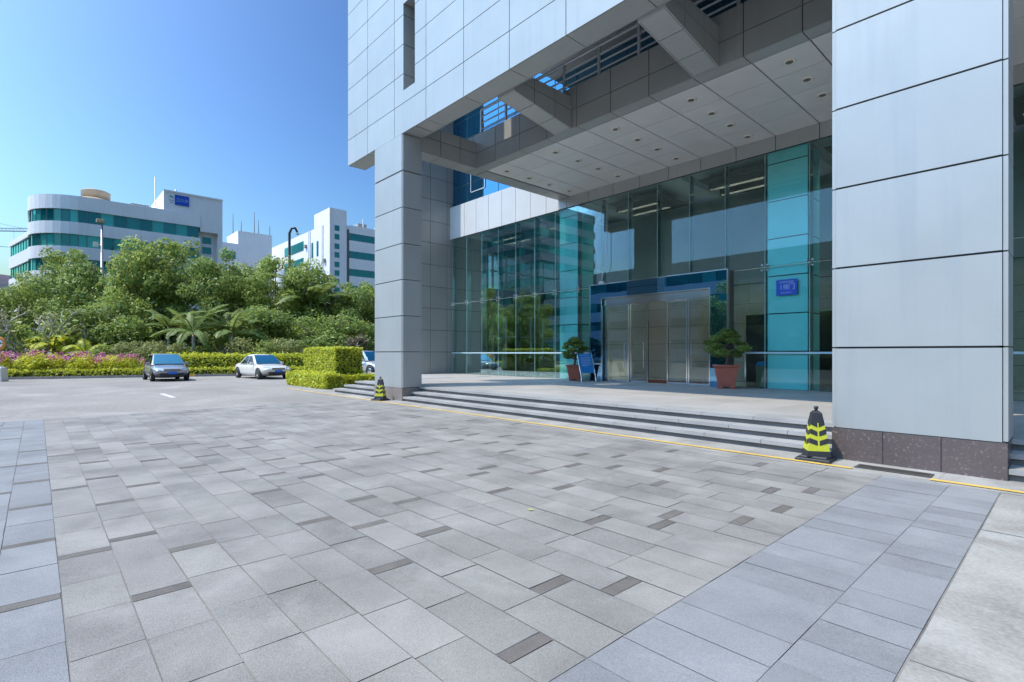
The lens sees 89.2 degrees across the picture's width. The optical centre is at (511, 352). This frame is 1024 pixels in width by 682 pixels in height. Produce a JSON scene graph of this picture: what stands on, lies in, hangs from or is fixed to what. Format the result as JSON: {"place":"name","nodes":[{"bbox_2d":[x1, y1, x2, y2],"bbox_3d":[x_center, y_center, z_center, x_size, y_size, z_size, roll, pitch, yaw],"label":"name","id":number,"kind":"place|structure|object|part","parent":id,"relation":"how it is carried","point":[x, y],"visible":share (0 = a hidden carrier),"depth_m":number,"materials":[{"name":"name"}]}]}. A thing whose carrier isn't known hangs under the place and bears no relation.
{"place":"outdoors","nodes":[
{"label":"outdoors","id":0,"kind":"place"},
{"bbox_2d":[0,274,10,312],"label":"distant block","id":1,"kind":"structure","parent":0,"point":[4,280],"depth_m":253.00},
{"bbox_2d":[0,375,351,421],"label":"driveway","id":2,"kind":"structure","parent":0,"point":[28,399],"depth_m":19.49,"materials":[{"name":"concrete"}]},
{"bbox_2d":[0,337,8,381],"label":"traffic mirror","id":3,"kind":"object","parent":2,"relation":"on","point":[3,374],"visible":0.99,"depth_m":28.95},
{"bbox_2d":[142,353,188,380],"bbox_3d":[-20.402,0.816,30.586,2.076,1.563,4.325,0,0,-42],"label":"hatchback car","id":4,"kind":"object","parent":2,"relation":"on","point":[163,365],"visible":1,"depth_m":29.68,"materials":[{"name":"grey metal"}]},
{"bbox_2d":[8,372,365,379],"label":"kerb","id":5,"kind":"structure","parent":2,"relation":"on","point":[113,376],"depth_m":32.86,"materials":[{"name":"concrete"}]},
{"bbox_2d":[224,309,290,343],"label":"palm","id":6,"kind":"object","parent":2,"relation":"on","point":[251,321],"visible":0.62,"depth_m":42.39,"materials":[{"name":"green plant"}]},
{"bbox_2d":[234,354,289,378],"bbox_3d":[-15.872,0.836,32.970,4.775,1.523,2.076,0,0,42],"label":"sedan car","id":7,"kind":"object","parent":2,"relation":"on","point":[258,366],"visible":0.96,"depth_m":32.13,"materials":[{"name":"white metal"}]},
{"bbox_3d":[-16.917,0.438,32.904,1.012,0.485,0.165,0,0,42],"label":"side window","id":8,"kind":"part","parent":7,"relation":"part of","materials":[{"name":"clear glass"}]},
{"bbox_2d":[285,369,343,388],"bbox_3d":[-9.488,1.214,24.720,1.162,0.863,5.051,0,0,-42],"label":"hedge","id":9,"kind":"object","parent":2,"relation":"on","point":[317,379],"visible":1,"depth_m":23.59,"materials":[{"name":"green plant"}]},
{"bbox_2d":[303,346,363,374],"bbox_3d":[-8.803,0.647,25.427,1.545,1.978,3.906,0,0,-42],"label":"box hedge","id":10,"kind":"object","parent":2,"relation":"on","point":[343,360],"visible":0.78,"depth_m":24.30,"materials":[{"name":"green plant"}]},
{"bbox_2d":[339,334,369,349],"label":"bare tree","id":11,"kind":"object","parent":2,"relation":"on","point":[351,341],"visible":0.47,"depth_m":43.25,"materials":[{"name":"grey plant"}]},
{"bbox_2d":[342,372,374,387],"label":"hedge","id":12,"kind":"object","parent":2,"relation":"on","point":[349,379],"visible":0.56,"depth_m":23.62,"materials":[{"name":"green plant"}]},
{"bbox_2d":[356,332,374,350],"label":"bare tree","id":13,"kind":"object","parent":2,"relation":"on","point":[359,335],"visible":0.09,"depth_m":44.13,"materials":[{"name":"green plant"}]},
{"bbox_2d":[360,351,374,372],"bbox_3d":[-10.526,0.716,37.511,4.625,1.762,2.146,0,0,34],"label":"suv car","id":14,"kind":"object","parent":2,"relation":"on","point":[368,363],"visible":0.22,"depth_m":36.34,"materials":[{"name":"silver metal"}]},
{"bbox_2d":[363,372,496,378],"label":"platform","id":15,"kind":"structure","parent":2,"relation":"on","point":[441,375],"depth_m":26.47,"materials":[{"name":"stone"}]},
{"bbox_2d":[0,0,374,275],"label":"sky","id":16,"kind":"structure","parent":0,"point":[243,104],"materials":[{"name":"blue"}]},
{"bbox_2d":[222,212,271,351],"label":"rooftop block","id":17,"kind":"structure","parent":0,"point":[249,248],"depth_m":116.00,"materials":[{"name":"white tile"}]},
{"bbox_2d":[223,251,235,270],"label":"window","id":18,"kind":"structure","parent":17,"relation":"in","point":[223,251],"depth_m":113.04,"materials":[{"name":"green glass"}]},
{"bbox_2d":[272,207,374,352],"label":"gable building","id":19,"kind":"structure","parent":0,"point":[337,246],"depth_m":108.78,"materials":[{"name":"white tile"}]},
{"bbox_2d":[311,243,312,257],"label":"window","id":20,"kind":"structure","parent":19,"relation":"in","point":[311,243],"depth_m":111.49,"materials":[{"name":"green glass"}]},
{"bbox_2d":[316,241,317,255],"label":"window","id":21,"kind":"structure","parent":19,"relation":"in","point":[316,241],"depth_m":109.50,"materials":[{"name":"green glass"}]},
{"bbox_2d":[0,399,1000,681],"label":"paving","id":22,"kind":"structure","parent":0,"point":[354,647],"depth_m":4.12,"materials":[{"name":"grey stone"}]},
{"bbox_2d":[286,388,1023,495],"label":"pavement","id":23,"kind":"structure","parent":0,"point":[1014,485],"depth_m":8.85,"materials":[{"name":"grey stone"}]},
{"bbox_2d":[371,376,389,400],"bbox_3d":[-4.416,1.195,17.445,0.465,0.802,0.465,0,0,36],"label":"traffic cone","id":24,"kind":"object","parent":23,"relation":"on","point":[380,393],"visible":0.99,"depth_m":17.34,"materials":[{"name":"black rubber"}]},
{"bbox_2d":[288,388,852,467],"bbox_3d":[-2.702,1.587,15.231,0.100,0.001,21.880,0,0,-42],"label":"yellow line","id":25,"kind":"object","parent":23,"relation":"on","point":[621,435],"visible":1,"depth_m":9.62,"materials":[{"name":"paint"}]},
{"bbox_2d":[795,406,836,463],"bbox_3d":[4.548,1.195,7.769,0.465,0.802,0.465,0,0,44],"label":"traffic cone","id":26,"kind":"object","parent":23,"relation":"on","point":[815,448],"visible":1,"depth_m":7.67,"materials":[{"name":"black rubber"}]},
{"bbox_2d":[854,464,933,477],"bbox_3d":[5.145,1.590,7.013,0.260,0.016,0.840,0,0,-42],"label":"drain grate","id":27,"kind":"object","parent":23,"relation":"on","point":[900,471],"visible":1,"depth_m":6.99,"materials":[{"name":"metal"}]},
{"bbox_2d":[929,478,1023,492],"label":"yellow line","id":28,"kind":"object","parent":23,"relation":"on","point":[977,485],"visible":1,"depth_m":6.21,"materials":[{"name":"paint"}]},
{"bbox_2d":[437,410,999,492],"bbox_3d":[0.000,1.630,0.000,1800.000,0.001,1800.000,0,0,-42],"label":"ground","id":29,"kind":"structure","parent":0,"point":[756,449],"depth_m":7.52,"materials":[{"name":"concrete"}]},
{"bbox_2d":[0,223,27,231],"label":"tower crane","id":30,"kind":"object","parent":29,"relation":"on","point":[1,230],"visible":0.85,"depth_m":229.97,"materials":[{"name":"grey metal"}]},
{"bbox_2d":[9,231,29,359],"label":"wing building","id":31,"kind":"structure","parent":29,"relation":"on","point":[18,258],"depth_m":81.69,"materials":[{"name":"white tile"}]},
{"bbox_2d":[28,177,222,362],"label":"curved building","id":32,"kind":"structure","parent":29,"relation":"on","point":[62,223],"depth_m":79.57,"materials":[{"name":"white tile"}]},
{"bbox_2d":[169,195,188,206],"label":"roof sign","id":33,"kind":"object","parent":32,"relation":"attached to","point":[180,200],"visible":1,"depth_m":85.22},
{"bbox_2d":[333,380,1023,481],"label":"steps","id":34,"kind":"structure","parent":29,"relation":"on","point":[775,431],"depth_m":10.78,"materials":[{"name":"stone"}]},
{"bbox_2d":[348,0,1023,480],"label":"office building","id":35,"kind":"structure","parent":29,"relation":"on","point":[646,190],"depth_m":15.58,"materials":[{"name":"silver metal"}]},
{"bbox_2d":[470,175,484,192],"bbox_3d":[-1.838,-9.450,27.836,0.035,1.480,1.230,0,0,-42],"label":"window frame","id":36,"kind":"structure","parent":35,"relation":"in","point":[470,175],"depth_m":28.08,"materials":[{"name":"white metal"}]},
{"bbox_2d":[606,304,628,381],"bbox_3d":[4.200,-0.385,20.843,0.118,3.060,1.120,0,0,-42],"label":"glass door","id":37,"kind":"structure","parent":35,"relation":"in","point":[627,305],"depth_m":20.50,"materials":[{"name":"silver metal"}]},
{"bbox_2d":[630,303,648,382],"bbox_3d":[4.928,-0.385,20.167,0.118,3.060,0.800,0,0,-42],"label":"glass door","id":38,"kind":"structure","parent":35,"relation":"in","point":[631,380],"depth_m":19.98,"materials":[{"name":"silver metal"}]},
{"bbox_2d":[667,300,687,384],"bbox_3d":[6.018,-0.385,18.976,0.118,3.060,0.830,0,0,-42],"label":"glass door","id":39,"kind":"structure","parent":35,"relation":"in","point":[668,343],"depth_m":19.09,"materials":[{"name":"silver metal"}]},
{"bbox_2d":[688,298,708,385],"bbox_3d":[6.574,-0.385,18.251,0.118,3.060,0.850,0,0,-42],"label":"glass door","id":40,"kind":"structure","parent":35,"relation":"in","point":[689,300],"depth_m":18.54,"materials":[{"name":"silver metal"}]},
{"bbox_2d":[776,278,796,295],"bbox_3d":[8.591,-2.055,16.254,0.027,0.490,0.620,0,0,-42],"label":"wall sign","id":41,"kind":"object","parent":35,"relation":"attached to","point":[786,287],"visible":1,"depth_m":16.24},
{"bbox_2d":[746,311,838,384],"bbox_3d":[11.531,-0.176,18.450,0.045,2.648,6.350,0,0,-42],"label":"window","id":42,"kind":"structure","parent":35,"relation":"in","point":[755,324],"depth_m":20.28,"materials":[{"name":"glass"}]},
{"bbox_2d":[422,376,1023,434],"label":"platform","id":43,"kind":"structure","parent":29,"relation":"on","point":[802,403],"depth_m":14.69,"materials":[{"name":"stone"}]},
{"bbox_2d":[561,336,588,380],"bbox_3d":[2.545,0.229,21.521,1.070,1.843,1.190,0,0,32],"label":"potted bonsai","id":44,"kind":"object","parent":43,"relation":"on","point":[575,343],"visible":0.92,"depth_m":21.32,"materials":[{"name":"plant"}]},
{"bbox_2d":[575,352,595,381],"bbox_3d":[2.941,0.560,20.658,0.704,1.195,0.472,0,0,-24],"label":"notice stand","id":45,"kind":"object","parent":43,"relation":"on","point":[585,363],"visible":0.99,"depth_m":20.63,"materials":[{"name":"blue metal"}]},
{"bbox_2d":[703,327,751,388],"bbox_3d":[6.953,0.158,16.855,1.434,1.984,1.591,0,0,-1],"label":"potted bonsai","id":46,"kind":"object","parent":43,"relation":"on","point":[726,374],"visible":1,"depth_m":16.60,"materials":[{"name":"plant"}]},
{"bbox_2d":[755,361,764,387],"bbox_3d":[8.448,0.720,17.356,0.454,0.860,0.454,0,0,-42],"label":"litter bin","id":47,"kind":"object","parent":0,"point":[760,373],"visible":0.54,"depth_m":17.26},
{"bbox_2d":[897,493,1023,681],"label":"pavement","id":48,"kind":"structure","parent":0,"point":[974,630],"depth_m":3.14,"materials":[{"name":"concrete"}]},
{"bbox_2d":[909,658,975,681],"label":"pavement joint","id":49,"kind":"object","parent":48,"relation":"on","point":[942,670],"visible":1,"depth_m":2.61,"materials":[{"name":"grey concrete"}]},
{"label":"verge","id":50,"kind":"structure","parent":0,"visible":0},
{"bbox_2d":[0,350,29,370],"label":"bougainvillea","id":51,"kind":"object","parent":50,"relation":"on","point":[18,361],"visible":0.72,"depth_m":32.14,"materials":[{"name":"green plant"}]},
{"bbox_2d":[0,303,34,362],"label":"bare tree","id":52,"kind":"object","parent":50,"relation":"on","point":[5,326],"visible":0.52,"depth_m":38.07,"materials":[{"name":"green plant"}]},
{"bbox_2d":[0,270,45,353],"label":"broadleaf tree","id":53,"kind":"object","parent":50,"relation":"on","point":[5,302],"visible":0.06,"depth_m":54.03,"materials":[{"name":"green plant"}]},
{"bbox_2d":[19,348,72,369],"bbox_3d":[-29.722,0.628,33.055,2.186,1.837,2.649,0,0,18],"label":"bougainvillea","id":54,"kind":"object","parent":50,"relation":"on","point":[42,361],"visible":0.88,"depth_m":32.39,"materials":[{"name":"green plant"}]},
{"bbox_2d":[4,308,96,369],"bbox_3d":[-34.394,-0.929,39.256,3.665,5.109,6.305,0,0,27],"label":"bare tree","id":55,"kind":"object","parent":50,"relation":"on","point":[52,318],"visible":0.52,"depth_m":38.59,"materials":[{"name":"grey plant"}]},
{"bbox_2d":[0,245,110,343],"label":"broadleaf tree","id":56,"kind":"object","parent":50,"relation":"on","point":[22,290],"visible":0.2,"depth_m":50.03,"materials":[{"name":"green plant"}]},
{"bbox_2d":[21,329,91,368],"bbox_3d":[-34.948,-0.150,39.439,4.432,3.535,4.225,0,0,-10],"label":"palm","id":57,"kind":"object","parent":50,"relation":"on","point":[40,345],"visible":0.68,"depth_m":39.12,"materials":[{"name":"green plant"}]},
{"bbox_2d":[38,316,102,354],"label":"broadleaf tree","id":58,"kind":"object","parent":50,"relation":"on","point":[48,333],"visible":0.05,"depth_m":44.26,"materials":[{"name":"green plant"}]},
{"bbox_2d":[41,315,101,366],"bbox_3d":[-33.926,-0.640,40.181,5.548,4.496,3.226,0,0,20],"label":"bare tree","id":59,"kind":"object","parent":50,"relation":"on","point":[80,323],"visible":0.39,"depth_m":39.95,"materials":[{"name":"grey plant"}]},
{"bbox_2d":[50,351,100,369],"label":"bougainvillea","id":60,"kind":"object","parent":50,"relation":"on","point":[81,360],"visible":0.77,"depth_m":33.33,"materials":[{"name":"green plant"}]},
{"bbox_2d":[27,248,126,343],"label":"broadleaf tree","id":61,"kind":"object","parent":50,"relation":"on","point":[83,277],"visible":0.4,"depth_m":46.72,"materials":[{"name":"green plant"}]},
{"bbox_2d":[62,338,110,356],"bbox_3d":[-31.838,0.241,38.719,3.211,2.686,3.368,0,0,-12],"label":"palm","id":62,"kind":"object","parent":50,"relation":"on","point":[80,346],"visible":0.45,"depth_m":38.86,"materials":[{"name":"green plant"}]},
{"bbox_2d":[93,218,104,292],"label":"lamp post","id":63,"kind":"object","parent":50,"relation":"on","point":[102,222],"visible":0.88,"depth_m":51.90,"materials":[{"name":"white metal"}]},
{"bbox_2d":[88,352,122,368],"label":"bougainvillea","id":64,"kind":"object","parent":50,"relation":"on","point":[107,359],"visible":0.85,"depth_m":34.05,"materials":[{"name":"green plant"}]},
{"bbox_2d":[86,342,133,367],"bbox_3d":[-30.353,0.370,39.426,3.555,2.359,4.057,0,0,30],"label":"shrub","id":65,"kind":"object","parent":50,"relation":"on","point":[104,347],"visible":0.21,"depth_m":38.30,"materials":[{"name":"green plant"}]},
{"bbox_2d":[56,300,180,359],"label":"broadleaf tree","id":66,"kind":"object","parent":50,"relation":"on","point":[108,320],"visible":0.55,"depth_m":41.18,"materials":[{"name":"green plant"}]},
{"bbox_2d":[112,353,145,370],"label":"bougainvillea","id":67,"kind":"object","parent":50,"relation":"on","point":[128,361],"visible":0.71,"depth_m":34.57,"materials":[{"name":"green plant"}]},
{"bbox_2d":[108,340,153,366],"bbox_3d":[-28.642,0.263,39.437,3.259,2.572,4.012,0,0,4],"label":"shrub","id":68,"kind":"object","parent":50,"relation":"on","point":[129,348],"visible":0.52,"depth_m":38.48,"materials":[{"name":"green plant"}]},
{"bbox_2d":[88,234,186,356],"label":"broadleaf tree","id":69,"kind":"object","parent":50,"relation":"on","point":[154,279],"visible":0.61,"depth_m":44.66,"materials":[{"name":"green plant"}]},
{"bbox_2d":[7,365,303,376],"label":"edging plants","id":70,"kind":"object","parent":50,"relation":"on","point":[80,372],"visible":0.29,"depth_m":33.17,"materials":[{"name":"yellow plant"}]},
{"bbox_2d":[137,310,190,346],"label":"palm","id":71,"kind":"object","parent":50,"relation":"on","point":[167,322],"visible":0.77,"depth_m":41.76,"materials":[{"name":"green plant"}]},
{"bbox_2d":[138,340,194,357],"bbox_3d":[-26.299,0.263,39.764,4.012,2.572,3.259,0,0,26],"label":"shrub","id":72,"kind":"object","parent":50,"relation":"on","point":[175,348],"visible":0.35,"depth_m":39.21,"materials":[{"name":"green plant"}]},
{"bbox_2d":[116,236,225,345],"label":"broadleaf tree","id":73,"kind":"object","parent":50,"relation":"on","point":[172,247],"visible":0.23,"depth_m":47.05,"materials":[{"name":"green plant"}]},
{"bbox_2d":[0,312,374,371],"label":"undergrowth","id":74,"kind":"object","parent":50,"relation":"on","point":[25,331],"visible":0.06,"depth_m":39.55,"materials":[{"name":"green plant"}]},
{"bbox_2d":[150,304,238,350],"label":"palm","id":75,"kind":"object","parent":50,"relation":"on","point":[193,330],"visible":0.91,"depth_m":40.28,"materials":[{"name":"green plant"}]},
{"bbox_2d":[150,246,254,349],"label":"broadleaf tree","id":76,"kind":"object","parent":50,"relation":"on","point":[219,281],"visible":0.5,"depth_m":45.57,"materials":[{"name":"green plant"}]},
{"bbox_2d":[185,341,226,357],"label":"shrub","id":77,"kind":"object","parent":50,"relation":"on","point":[208,349],"visible":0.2,"depth_m":40.86,"materials":[{"name":"green plant"}]},
{"bbox_2d":[148,351,304,369],"bbox_3d":[-13.712,0.701,40.473,24.449,1.709,1.822,0,0,-25],"label":"roadside hedge","id":78,"kind":"object","parent":50,"relation":"on","point":[211,360],"visible":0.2,"depth_m":36.91,"materials":[{"name":"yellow plant"}]},
{"bbox_2d":[193,308,265,349],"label":"palm","id":79,"kind":"object","parent":50,"relation":"on","point":[231,331],"visible":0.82,"depth_m":41.16,"materials":[{"name":"green plant"}]},
{"bbox_2d":[213,337,261,356],"bbox_3d":[-21.556,0.141,41.097,3.585,2.830,4.413,0,0,1],"label":"shrub","id":80,"kind":"object","parent":50,"relation":"on","point":[240,346],"visible":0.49,"depth_m":39.96,"materials":[{"name":"green plant"}]},
{"bbox_2d":[209,261,272,336],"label":"broadleaf tree","id":81,"kind":"object","parent":50,"relation":"on","point":[248,270],"visible":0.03,"depth_m":51.22,"materials":[{"name":"green plant"}]},
{"bbox_2d":[210,303,306,353],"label":"broadleaf tree","id":82,"kind":"object","parent":50,"relation":"on","point":[270,330],"visible":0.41,"depth_m":42.78,"materials":[{"name":"green plant"}]},
{"bbox_2d":[246,339,280,353],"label":"shrub","id":83,"kind":"object","parent":50,"relation":"on","point":[273,348],"visible":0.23,"depth_m":40.02,"materials":[{"name":"green plant"}]},
{"bbox_2d":[223,253,319,329],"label":"broadleaf tree","id":84,"kind":"object","parent":50,"relation":"on","point":[256,289],"visible":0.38,"depth_m":47.80,"materials":[{"name":"green plant"}]},
{"bbox_2d":[261,337,311,356],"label":"shrub","id":85,"kind":"object","parent":50,"relation":"on","point":[287,346],"visible":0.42,"depth_m":40.15,"materials":[{"name":"green plant"}]},
{"bbox_2d":[288,227,298,265],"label":"hooked pole","id":86,"kind":"object","parent":50,"relation":"on","point":[289,240],"visible":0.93,"depth_m":59.94,"materials":[{"name":"grey metal"}]},
{"bbox_2d":[263,273,352,324],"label":"palm","id":87,"kind":"object","parent":50,"relation":"on","point":[312,294],"visible":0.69,"depth_m":48.24,"materials":[{"name":"green plant"}]},
{"bbox_2d":[274,258,350,338],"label":"broadleaf tree","id":88,"kind":"object","parent":50,"relation":"on","point":[306,279],"visible":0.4,"depth_m":48.66,"materials":[{"name":"green plant"}]},
{"bbox_2d":[274,314,374,352],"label":"broadleaf tree","id":89,"kind":"object","parent":50,"relation":"on","point":[332,333],"visible":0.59,"depth_m":43.96,"materials":[{"name":"green plant"}]},
{"bbox_2d":[287,282,375,347],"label":"broadleaf tree","id":90,"kind":"object","parent":50,"relation":"on","point":[358,299],"visible":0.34,"depth_m":50.06,"materials":[{"name":"green plant"}]},
{"bbox_2d":[331,280,374,349],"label":"broadleaf tree","id":91,"kind":"object","parent":50,"relation":"on","point":[362,285],"visible":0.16,"depth_m":52.27,"materials":[{"name":"green plant"}]}
]}

